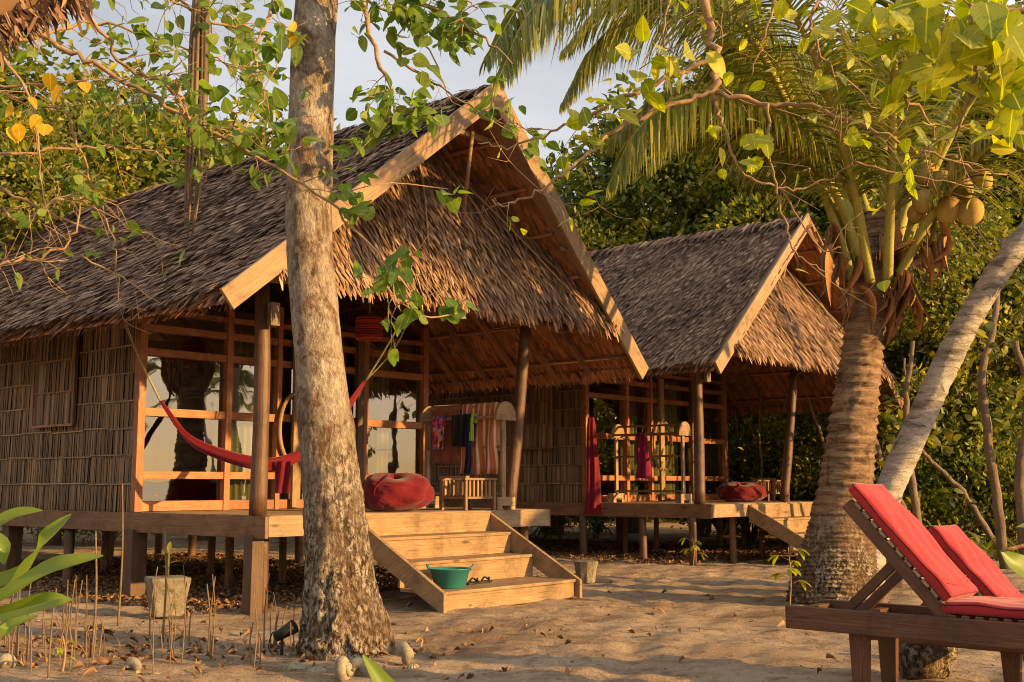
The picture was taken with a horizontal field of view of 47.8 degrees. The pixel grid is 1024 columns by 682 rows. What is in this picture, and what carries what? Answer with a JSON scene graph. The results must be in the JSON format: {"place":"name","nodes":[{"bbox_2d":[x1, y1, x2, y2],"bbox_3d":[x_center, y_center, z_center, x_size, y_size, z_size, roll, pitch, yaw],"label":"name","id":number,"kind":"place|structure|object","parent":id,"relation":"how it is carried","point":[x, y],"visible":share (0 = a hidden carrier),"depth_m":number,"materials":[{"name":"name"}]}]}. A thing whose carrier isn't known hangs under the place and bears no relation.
{"place":"outdoors","nodes":[
{"label":"outdoors","id":0,"kind":"place"},
{"bbox_2d":[0,0,1022,243],"label":"sky","id":1,"kind":"structure","parent":0,"point":[545,86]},
{"bbox_2d":[0,516,1023,681],"bbox_3d":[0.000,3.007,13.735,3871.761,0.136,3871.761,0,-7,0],"label":"ground","id":2,"kind":"structure","parent":0,"point":[478,660],"depth_m":10.05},
{"bbox_2d":[0,653,16,667],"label":"sea shell","id":3,"kind":"object","parent":2,"relation":"on","point":[8,660],"visible":0.98,"depth_m":8.14},
{"bbox_2d":[0,527,96,542],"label":"shrub","id":4,"kind":"object","parent":2,"relation":"on","point":[32,531],"visible":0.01,"depth_m":25.71,"materials":[{"name":"green plant"}]},
{"bbox_2d":[0,0,97,71],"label":"thatched shelter","id":5,"kind":"object","parent":2,"relation":"on","point":[20,16],"visible":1,"depth_m":4.01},
{"bbox_2d":[0,507,102,637],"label":"ginger plant","id":6,"kind":"object","parent":2,"relation":"on","point":[14,580],"visible":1,"depth_m":3.19,"materials":[{"name":"green plant"}]},
{"bbox_2d":[47,588,56,677],"bbox_3d":[-3.102,1.995,7.792,0.037,0.647,0.016,5,-9,-34],"label":"stake","id":7,"kind":"object","parent":2,"relation":"on","point":[49,658],"visible":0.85,"depth_m":7.78,"materials":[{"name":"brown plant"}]},
{"bbox_2d":[48,636,75,671],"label":"seedling","id":8,"kind":"object","parent":2,"relation":"on","point":[59,651],"visible":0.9,"depth_m":7.99,"materials":[{"name":"green plant"}]},
{"bbox_2d":[75,580,82,649],"bbox_3d":[-3.445,2.199,9.190,0.041,0.586,0.014,0,-7,0],"label":"stake","id":9,"kind":"object","parent":2,"relation":"on","point":[77,614],"visible":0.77,"depth_m":9.19,"materials":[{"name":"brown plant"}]},
{"bbox_2d":[0,89,165,251],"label":"forest tree","id":10,"kind":"object","parent":2,"relation":"on","point":[10,164],"visible":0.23,"depth_m":20.84,"materials":[{"name":"green plant"}]},
{"bbox_2d":[90,531,97,657],"bbox_3d":[-3.102,1.916,8.592,0.038,1.001,0.022,0,-7,0],"label":"tall stake","id":11,"kind":"object","parent":2,"relation":"on","point":[95,612],"visible":0.78,"depth_m":8.58,"materials":[{"name":"brown plant"}]},
{"bbox_2d":[63,529,154,543],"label":"shrub","id":12,"kind":"object","parent":2,"relation":"on","point":[93,532],"visible":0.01,"depth_m":24.69,"materials":[{"name":"green plant"}]},
{"bbox_2d":[117,484,123,625],"bbox_3d":[-3.600,1.993,10.647,0.038,1.350,0.022,0,-7,0],"label":"tall stake","id":13,"kind":"object","parent":2,"relation":"on","point":[119,604],"visible":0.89,"depth_m":10.63,"materials":[{"name":"brown plant"}]},
{"bbox_2d":[0,18,249,545],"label":"forest tree","id":14,"kind":"object","parent":2,"relation":"on","point":[157,177],"visible":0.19,"depth_m":23.46,"materials":[{"name":"green plant"}]},
{"bbox_2d":[123,657,141,671],"bbox_3d":[-2.618,2.244,7.979,0.130,0.126,0.100,1,-7,-7],"label":"sea shell","id":15,"kind":"object","parent":2,"relation":"on","point":[133,663],"visible":0.96,"depth_m":7.95},
{"bbox_2d":[148,567,157,648],"bbox_3d":[-2.867,2.153,9.235,0.057,0.687,0.014,5,-9,-36],"label":"stake","id":16,"kind":"object","parent":2,"relation":"on","point":[150,609],"visible":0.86,"depth_m":9.22,"materials":[{"name":"brown wood"}]},
{"bbox_2d":[162,532,166,641],"bbox_3d":[-2.901,2.072,9.651,0.038,0.951,0.022,0,-7,0],"label":"tall stake","id":17,"kind":"object","parent":2,"relation":"on","point":[164,613],"visible":0.84,"depth_m":9.64,"materials":[{"name":"brown wood"}]},
{"bbox_2d":[144,541,190,617],"bbox_3d":[-3.425,2.362,11.502,0.385,0.727,0.385,4,-8,-28],"label":"potted plant","id":18,"kind":"object","parent":2,"relation":"on","point":[178,583],"visible":0.87,"depth_m":11.36,"materials":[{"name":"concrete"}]},
{"bbox_2d":[166,576,173,665],"bbox_3d":[-2.432,2.020,8.189,0.069,0.695,0.013,-1,-7,7],"label":"stake","id":19,"kind":"object","parent":2,"relation":"on","point":[171,621],"visible":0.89,"depth_m":8.19,"materials":[{"name":"brown plant"}]},
{"bbox_2d":[181,578,185,664],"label":"stake","id":20,"kind":"object","parent":2,"relation":"on","point":[184,625],"visible":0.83,"depth_m":8.31,"materials":[{"name":"brown plant"}]},
{"bbox_2d":[50,93,339,540],"bbox_3d":[-7.576,-0.427,27.990,9.830,10.718,8.766,6,-9,-42],"label":"forest tree","id":21,"kind":"object","parent":2,"relation":"on","point":[265,134],"visible":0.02,"depth_m":25.88,"materials":[{"name":"green plant"}]},
{"bbox_2d":[206,584,218,651],"bbox_3d":[-2.284,2.147,8.792,0.101,0.590,0.017,0,-7,0],"label":"stake","id":22,"kind":"object","parent":2,"relation":"on","point":[210,618],"visible":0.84,"depth_m":8.79,"materials":[{"name":"brown plant"}]},
{"bbox_2d":[211,574,214,653],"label":"stake","id":23,"kind":"object","parent":2,"relation":"on","point":[214,618],"visible":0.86,"depth_m":9.01,"materials":[{"name":"brown plant"}]},
{"bbox_2d":[0,0,478,365],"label":"overhanging tree","id":24,"kind":"object","parent":2,"relation":"on","point":[390,272],"visible":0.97,"depth_m":6.19,"materials":[{"name":"green plant"}]},
{"bbox_2d":[184,0,209,244],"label":"dry palm frond","id":25,"kind":"object","parent":24,"relation":"hanging from","point":[199,57],"visible":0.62,"depth_m":6.48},
{"bbox_2d":[253,586,257,666],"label":"stake","id":26,"kind":"object","parent":2,"relation":"on","point":[256,629],"visible":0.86,"depth_m":8.18,"materials":[{"name":"brown plant"}]},
{"bbox_2d":[263,573,269,647],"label":"stake","id":27,"kind":"object","parent":2,"relation":"on","point":[264,615],"visible":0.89,"depth_m":9.46,"materials":[{"name":"brown plant"}]},
{"bbox_2d":[268,620,298,654],"bbox_3d":[-1.749,2.289,8.828,0.233,0.317,0.109,0,-7,0],"label":"garden spotlight","id":28,"kind":"object","parent":2,"relation":"on","point":[281,633],"visible":0.93,"depth_m":8.82,"materials":[{"name":"black metal"}]},
{"bbox_2d":[282,662,306,669],"bbox_3d":[-1.554,2.316,8.260,0.181,0.045,0.126,5,-8,-34],"label":"sea shell","id":29,"kind":"object","parent":2,"relation":"on","point":[293,665],"visible":1,"depth_m":8.22},
{"bbox_2d":[305,667,326,672],"bbox_3d":[-1.370,2.295,8.072,0.160,0.040,0.111,1,-7,-11],"label":"sea shell","id":30,"kind":"object","parent":2,"relation":"on","point":[317,670],"visible":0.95,"depth_m":8.05},
{"bbox_2d":[0,83,648,615],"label":"thatched cabin","id":31,"kind":"object","parent":2,"relation":"on","point":[88,429],"visible":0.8,"depth_m":14.49,"materials":[{"name":"brown"}]},
{"bbox_2d":[121,305,409,492],"bbox_3d":[-2.809,0.634,13.293,3.386,2.215,0.421,1,-7,-8],"label":"hammock","id":32,"kind":"object","parent":31,"relation":"hanging from","point":[280,466],"visible":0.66,"depth_m":13.11,"materials":[{"name":"fabric"}]},
{"bbox_2d":[130,304,428,511],"bbox_3d":[-2.862,0.904,15.459,0.100,2.650,4.780,-6,-9,41],"label":"window frame","id":33,"kind":"structure","parent":31,"relation":"in","point":[226,415],"depth_m":14.59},
{"bbox_2d":[355,301,383,340],"bbox_3d":[-1.734,-0.321,14.081,0.354,0.616,0.354,0,-7,0],"label":"lantern","id":34,"kind":"object","parent":31,"relation":"hanging from","point":[369,327],"visible":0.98,"depth_m":13.93,"materials":[{"name":"red fabric"}]},
{"bbox_2d":[361,472,434,510],"bbox_3d":[-1.387,1.809,13.867,0.912,0.464,0.772,0,-7,0],"label":"bean bag","id":35,"kind":"object","parent":31,"relation":"on","point":[405,491],"visible":0.97,"depth_m":13.61,"materials":[{"name":"red fabric"}]},
{"bbox_2d":[426,564,473,588],"bbox_3d":[-0.654,2.475,12.198,0.449,0.250,0.449,-6,-9,40],"label":"wash basin","id":36,"kind":"object","parent":31,"relation":"on","point":[450,577],"visible":0.95,"depth_m":12.04,"materials":[{"name":"teal plastic"}]},
{"bbox_2d":[419,401,515,509],"bbox_3d":[-0.631,1.522,15.279,1.500,1.379,0.380,-6,-9,41],"label":"drying rack","id":37,"kind":"object","parent":31,"relation":"on","point":[504,411],"visible":0.74,"depth_m":14.87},
{"bbox_2d":[432,415,447,449],"bbox_3d":[-0.961,1.222,15.413,0.249,0.454,0.125,-6,-9,41],"label":"swimsuit","id":38,"kind":"object","parent":37,"relation":"hanging from","point":[439,423],"visible":1,"depth_m":15.39,"materials":[{"name":"fabric"}]},
{"bbox_2d":[432,404,461,463],"bbox_3d":[-0.874,1.253,15.524,0.548,0.788,0.106,-6,-9,41],"label":"towel","id":39,"kind":"object","parent":37,"relation":"hanging from","point":[447,454],"visible":0.45,"depth_m":15.46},
{"bbox_2d":[451,413,470,446],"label":"swim shorts","id":40,"kind":"object","parent":37,"relation":"hanging from","point":[458,424],"visible":0.88,"depth_m":15.15,"materials":[{"name":"black fabric"}]},
{"bbox_2d":[464,414,475,473],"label":"board shorts","id":41,"kind":"object","parent":37,"relation":"hanging from","point":[468,460],"visible":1,"depth_m":14.93,"materials":[{"name":"blue fabric"}]},
{"bbox_2d":[469,413,477,440],"bbox_3d":[-0.499,1.115,14.990,0.057,0.364,0.121,-6,-9,41],"label":"lime strap","id":42,"kind":"object","parent":37,"relation":"hanging from","point":[471,435],"visible":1,"depth_m":14.96,"materials":[{"name":"fabric"}]},
{"bbox_2d":[460,402,499,474],"bbox_3d":[-0.421,1.279,15.115,0.662,0.940,0.128,-6,-9,41],"label":"towel","id":43,"kind":"object","parent":37,"relation":"hanging from","point":[487,435],"visible":0.79,"depth_m":15.04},
{"bbox_2d":[439,476,496,510],"bbox_3d":[-0.552,1.916,14.575,0.550,0.425,0.505,7,-10,-44],"label":"armchair","id":44,"kind":"object","parent":31,"relation":"on","point":[469,492],"visible":0.99,"depth_m":14.46,"materials":[{"name":"brown wood"}]},
{"bbox_2d":[334,655,354,681],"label":"sea shell","id":45,"kind":"object","parent":2,"relation":"on","point":[343,670],"visible":1,"depth_m":7.67},
{"bbox_2d":[350,657,368,676],"bbox_3d":[-1.050,2.224,7.875,0.147,0.142,0.114,3,-8,-24],"label":"sea shell","id":46,"kind":"object","parent":2,"relation":"on","point":[358,665],"visible":0.88,"depth_m":7.85},
{"bbox_2d":[362,654,394,681],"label":"blade plant","id":47,"kind":"object","parent":2,"relation":"on","point":[377,673],"visible":1,"depth_m":2.92,"materials":[{"name":"green plant"}]},
{"bbox_2d":[212,0,559,660],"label":"beach tree","id":48,"kind":"object","parent":2,"relation":"on","point":[344,612],"visible":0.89,"depth_m":9.01,"materials":[{"name":"brown plant"}]},
{"bbox_2d":[394,642,415,664],"bbox_3d":[-0.800,2.288,8.478,0.173,0.168,0.133,-4,-8,27],"label":"sea shell","id":49,"kind":"object","parent":2,"relation":"on","point":[404,650],"visible":1,"depth_m":8.42},
{"bbox_2d":[0,536,1020,681],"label":"leaf litter","id":50,"kind":"object","parent":2,"relation":"on","point":[87,568],"visible":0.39,"depth_m":14.59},
{"bbox_2d":[48,182,1023,523],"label":"forest","id":51,"kind":"object","parent":2,"relation":"on","point":[1002,382],"depth_m":38.86,"materials":[{"name":"green plant"}]},
{"bbox_2d":[528,526,568,541],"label":"strap leaf plant","id":52,"kind":"object","parent":2,"relation":"on","point":[545,533],"visible":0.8,"depth_m":26.64,"materials":[{"name":"green plant"}]},
{"bbox_2d":[530,515,576,532],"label":"shrub","id":53,"kind":"object","parent":2,"relation":"on","point":[544,527],"visible":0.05,"depth_m":29.63,"materials":[{"name":"green plant"}]},
{"bbox_2d":[574,560,597,582],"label":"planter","id":54,"kind":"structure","parent":2,"relation":"on","point":[585,571],"depth_m":15.48,"materials":[{"name":"concrete"}]},
{"bbox_2d":[539,157,642,534],"bbox_3d":[0.703,0.348,30.338,9.217,9.859,8.860,6,-9,-40],"label":"forest tree","id":55,"kind":"object","parent":2,"relation":"on","point":[595,239],"visible":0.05,"depth_m":27.91,"materials":[{"name":"green plant"}]},
{"bbox_2d":[575,520,615,538],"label":"strap leaf plant","id":56,"kind":"object","parent":2,"relation":"on","point":[596,529],"visible":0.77,"depth_m":27.70,"materials":[{"name":"green plant"}]},
{"bbox_2d":[565,515,630,533],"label":"shrub","id":57,"kind":"object","parent":2,"relation":"on","point":[597,518],"visible":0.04,"depth_m":30.23,"materials":[{"name":"green plant"}]},
{"bbox_2d":[388,213,903,565],"bbox_3d":[1.490,1.228,23.547,11.767,6.231,7.213,-6,-9,41],"label":"thatched cabin","id":58,"kind":"object","parent":2,"relation":"on","point":[698,311],"visible":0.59,"depth_m":20.93,"materials":[{"name":"brown"}]},
{"bbox_2d":[584,417,601,513],"bbox_3d":[1.412,2.158,20.077,0.335,1.670,0.199,0,-7,0],"label":"hanging hammock","id":59,"kind":"object","parent":58,"relation":"hanging from","point":[593,498],"visible":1,"depth_m":20.04,"materials":[{"name":"fabric"}]},
{"bbox_2d":[608,421,691,502],"bbox_3d":[2.379,2.116,20.093,1.520,1.379,0.380,-6,-9,41],"label":"drying rack","id":60,"kind":"object","parent":58,"relation":"on","point":[683,430],"visible":0.98,"depth_m":20.00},
{"bbox_2d":[635,433,651,477],"bbox_3d":[2.280,1.986,20.028,0.286,0.780,0.172,0,-7,0],"label":"towel","id":61,"kind":"object","parent":60,"relation":"hanging from","point":[643,470],"visible":1,"depth_m":20.00,"materials":[{"name":"fabric"}]},
{"bbox_2d":[581,370,728,502],"bbox_3d":[2.848,1.735,22.197,0.100,2.650,4.780,-6,-9,41],"label":"window frame","id":62,"kind":"structure","parent":58,"relation":"in","point":[626,478],"depth_m":21.83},
{"bbox_2d":[716,482,767,501],"bbox_3d":[4.219,2.757,21.157,0.948,0.367,0.780,0,-7,0],"label":"bean bag","id":63,"kind":"object","parent":58,"relation":"on","point":[741,491],"visible":1,"depth_m":20.89,"materials":[{"name":"red fabric"}]},
{"bbox_2d":[751,478,789,501],"bbox_3d":[4.835,2.781,21.595,0.550,0.425,0.505,7,-10,-44],"label":"armchair","id":64,"kind":"object","parent":58,"relation":"on","point":[775,490],"visible":0.64,"depth_m":21.37,"materials":[{"name":"brown wood"}]},
{"bbox_2d":[547,118,775,533],"bbox_3d":[3.645,-0.666,31.999,7.969,12.178,9.303,0,-7,0],"label":"forest tree","id":65,"kind":"object","parent":2,"relation":"on","point":[633,524],"visible":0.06,"depth_m":29.49,"materials":[{"name":"green plant"}]},
{"bbox_2d":[678,538,707,565],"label":"seedling","id":66,"kind":"object","parent":2,"relation":"on","point":[694,546],"visible":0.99,"depth_m":18.33,"materials":[{"name":"green plant"}]},
{"bbox_2d":[583,143,830,536],"bbox_3d":[4.305,-0.018,28.961,9.230,10.270,9.601,1,-7,-7],"label":"forest tree","id":67,"kind":"object","parent":2,"relation":"on","point":[732,208],"visible":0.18,"depth_m":27.54,"materials":[{"name":"green plant"}]},
{"bbox_2d":[668,417,793,539],"bbox_3d":[5.338,3.319,29.048,4.959,3.330,4.739,-3,-8,23],"label":"shrub","id":68,"kind":"object","parent":2,"relation":"on","point":[727,523],"visible":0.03,"depth_m":28.34,"materials":[{"name":"green plant"}]},
{"bbox_2d":[659,425,811,541],"bbox_3d":[5.266,3.264,26.475,3.949,2.775,4.133,-6,-9,39],"label":"shrub","id":69,"kind":"object","parent":2,"relation":"on","point":[751,536],"visible":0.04,"depth_m":26.09,"materials":[{"name":"green plant"}]},
{"bbox_2d":[455,0,1023,316],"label":"overhanging tree","id":70,"kind":"object","parent":2,"relation":"on","point":[962,44],"visible":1,"depth_m":5.00,"materials":[{"name":"green plant"}]},
{"bbox_2d":[733,412,745,544],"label":"sapling","id":71,"kind":"object","parent":2,"relation":"on","point":[743,530],"visible":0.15,"depth_m":24.80,"materials":[{"name":"brown plant"}]},
{"bbox_2d":[546,37,938,534],"bbox_3d":[5.931,-1.343,29.421,11.900,12.974,10.612,4,-8,-28],"label":"forest tree","id":72,"kind":"object","parent":2,"relation":"on","point":[577,153],"visible":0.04,"depth_m":29.07,"materials":[{"name":"green plant"}]},
{"bbox_2d":[730,357,762,545],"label":"sapling","id":73,"kind":"object","parent":2,"relation":"on","point":[744,366],"visible":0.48,"depth_m":23.91,"materials":[{"name":"brown plant"}]},
{"bbox_2d":[479,0,1023,604],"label":"coconut palm","id":74,"kind":"object","parent":2,"relation":"on","point":[837,544],"visible":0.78,"depth_m":12.59,"materials":[{"name":"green plant"}]},
{"bbox_2d":[768,410,793,544],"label":"sapling","id":75,"kind":"object","parent":2,"relation":"on","point":[776,422],"visible":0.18,"depth_m":24.91,"materials":[{"name":"brown plant"}]},
{"bbox_2d":[767,547,810,604],"bbox_3d":[2.968,2.538,12.368,0.477,0.651,0.441,0,-7,0],"label":"seedling","id":76,"kind":"object","parent":2,"relation":"on","point":[790,571],"visible":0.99,"depth_m":12.37,"materials":[{"name":"green plant"}]},
{"bbox_2d":[727,411,882,534],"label":"forest tree","id":77,"kind":"object","parent":2,"relation":"on","point":[752,423],"depth_m":28.92,"materials":[{"name":"green plant"}]},
{"bbox_2d":[723,373,897,541],"bbox_3d":[8.233,2.697,26.996,6.725,4.055,5.481,-2,-7,14],"label":"shrub","id":78,"kind":"object","parent":2,"relation":"on","point":[783,444],"depth_m":27.43,"materials":[{"name":"green plant"}]},
{"bbox_2d":[727,411,895,500],"bbox_3d":[6.205,2.796,24.803,4.739,3.330,4.959,2,-7,-17],"label":"shrub","id":79,"kind":"object","parent":2,"relation":"on","point":[769,458],"visible":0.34,"depth_m":24.27,"materials":[{"name":"green plant"}]},
{"bbox_2d":[797,375,825,451],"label":"sapling","id":80,"kind":"object","parent":2,"relation":"on","point":[802,377],"visible":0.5,"depth_m":22.97,"materials":[{"name":"brown plant"}]},
{"bbox_2d":[675,14,1016,242],"bbox_3d":[9.489,-1.760,30.325,10.698,14.004,9.164,4,-8,-28],"label":"forest tree","id":81,"kind":"object","parent":2,"relation":"on","point":[813,209],"visible":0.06,"depth_m":27.45,"materials":[{"name":"green plant"}]},
{"bbox_2d":[835,377,920,510],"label":"sapling","id":82,"kind":"object","parent":2,"relation":"on","point":[906,503],"visible":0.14,"depth_m":19.87,"materials":[{"name":"green plant"}]},
{"bbox_2d":[760,236,1007,475],"bbox_3d":[8.222,1.036,26.382,6.913,7.394,6.645,-6,-9,39],"label":"forest tree","id":83,"kind":"object","parent":2,"relation":"on","point":[891,365],"visible":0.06,"depth_m":24.70,"materials":[{"name":"green plant"}]},
{"bbox_2d":[778,422,995,549],"bbox_3d":[7.354,2.813,22.692,4.483,2.704,3.654,0,-7,0],"label":"shrub","id":84,"kind":"object","parent":2,"relation":"on","point":[925,464],"visible":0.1,"depth_m":22.11,"materials":[{"name":"green plant"}]},
{"bbox_2d":[777,155,1023,520],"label":"forest tree","id":85,"kind":"object","parent":2,"relation":"on","point":[964,260],"visible":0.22,"depth_m":22.32,"materials":[{"name":"green plant"}]},
{"bbox_2d":[784,361,1022,541],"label":"shrub","id":86,"kind":"object","parent":2,"relation":"on","point":[885,424],"visible":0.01,"depth_m":23.17,"materials":[{"name":"green plant"}]},
{"bbox_2d":[785,0,1022,534],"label":"forest tree","id":87,"kind":"object","parent":2,"relation":"on","point":[815,205],"depth_m":27.99,"materials":[{"name":"green plant"}]},
{"bbox_2d":[785,483,1023,681],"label":"sun lounger","id":88,"kind":"object","parent":2,"relation":"on","point":[958,613],"visible":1,"depth_m":6.70,"materials":[{"name":"red fabric"}]},
{"bbox_2d":[903,358,926,460],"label":"sapling","id":89,"kind":"object","parent":2,"relation":"on","point":[917,388],"visible":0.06,"depth_m":20.83,"materials":[{"name":"green plant"}]},
{"bbox_2d":[819,330,1022,541],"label":"shrub","id":90,"kind":"object","parent":2,"relation":"on","point":[1004,400],"visible":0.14,"depth_m":22.45,"materials":[{"name":"green plant"}]},
{"bbox_2d":[899,643,950,679],"bbox_3d":[2.770,2.150,7.798,0.274,0.264,0.260,0,-7,-2],"label":"log seat","id":91,"kind":"object","parent":2,"relation":"on","point":[918,661],"visible":0.77,"depth_m":7.69,"materials":[{"name":"brown plant"}]},
{"bbox_2d":[875,341,977,522],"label":"sapling","id":92,"kind":"object","parent":2,"relation":"on","point":[904,392],"visible":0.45,"depth_m":18.96,"materials":[{"name":"green plant"}]},
{"bbox_2d":[877,386,997,556],"bbox_3d":[7.203,2.301,19.822,2.136,3.152,1.512,-4,-8,32],"label":"sapling","id":93,"kind":"object","parent":2,"relation":"on","point":[898,424],"visible":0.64,"depth_m":19.78,"materials":[{"name":"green plant"}]},
{"bbox_2d":[854,5,1023,233],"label":"forest tree","id":94,"kind":"object","parent":2,"relation":"on","point":[1014,166],"visible":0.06,"depth_m":26.28,"materials":[{"name":"green plant"}]},
{"bbox_2d":[864,16,1023,583],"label":"leaning palm","id":95,"kind":"object","parent":2,"relation":"on","point":[902,458],"visible":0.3,"depth_m":13.64,"materials":[{"name":"grey plant"}]},
{"bbox_2d":[874,414,1018,540],"bbox_3d":[8.562,2.691,21.704,3.654,2.704,4.483,3,-8,-24],"label":"shrub","id":96,"kind":"object","parent":2,"relation":"on","point":[984,494],"visible":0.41,"depth_m":21.37,"materials":[{"name":"green plant"}]},
{"bbox_2d":[874,525,1023,681],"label":"sun lounger","id":97,"kind":"object","parent":2,"relation":"on","point":[974,563],"visible":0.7,"depth_m":7.36,"materials":[{"name":"red fabric"}]},
{"bbox_2d":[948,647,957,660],"bbox_3d":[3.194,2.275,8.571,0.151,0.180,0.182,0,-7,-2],"label":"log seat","id":98,"kind":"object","parent":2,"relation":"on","point":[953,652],"visible":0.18,"depth_m":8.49,"materials":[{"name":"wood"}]},
{"bbox_2d":[917,194,1023,423],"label":"forest tree","id":99,"kind":"object","parent":2,"relation":"on","point":[1003,294],"visible":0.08,"depth_m":23.54,"materials":[{"name":"green plant"}]},
{"bbox_2d":[919,428,1022,551],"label":"shrub","id":100,"kind":"object","parent":2,"relation":"on","point":[1006,520],"visible":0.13,"depth_m":21.95,"materials":[{"name":"green plant"}]},
{"bbox_2d":[932,236,1023,569],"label":"sapling","id":101,"kind":"object","parent":2,"relation":"on","point":[997,508],"visible":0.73,"depth_m":17.90,"materials":[{"name":"brown plant"}]},
{"bbox_2d":[946,389,1022,551],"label":"shrub","id":102,"kind":"object","parent":2,"relation":"on","point":[1005,484],"visible":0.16,"depth_m":21.58,"materials":[{"name":"green plant"}]},
{"bbox_2d":[963,531,1017,558],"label":"strap leaf plant","id":103,"kind":"object","parent":2,"relation":"on","point":[978,540],"visible":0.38,"depth_m":19.33,"materials":[{"name":"green plant"}]},
{"bbox_2d":[971,319,1023,554],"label":"sapling","id":104,"kind":"object","parent":2,"relation":"on","point":[1018,484],"visible":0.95,"depth_m":16.86,"materials":[{"name":"green plant"}]},
{"bbox_2d":[975,535,1019,558],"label":"strap leaf plant","id":105,"kind":"object","parent":2,"relation":"on","point":[1010,544],"visible":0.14,"depth_m":20.24,"materials":[{"name":"green plant"}]},
{"bbox_2d":[1000,523,1023,577],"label":"broad leaf plant","id":106,"kind":"object","parent":2,"relation":"on","point":[1014,562],"visible":1,"depth_m":3.55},
{"bbox_2d":[1010,303,1023,320],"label":"young palm","id":107,"kind":"object","parent":2,"relation":"on","point":[1018,314],"visible":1,"depth_m":12.94,"materials":[{"name":"green plant"}]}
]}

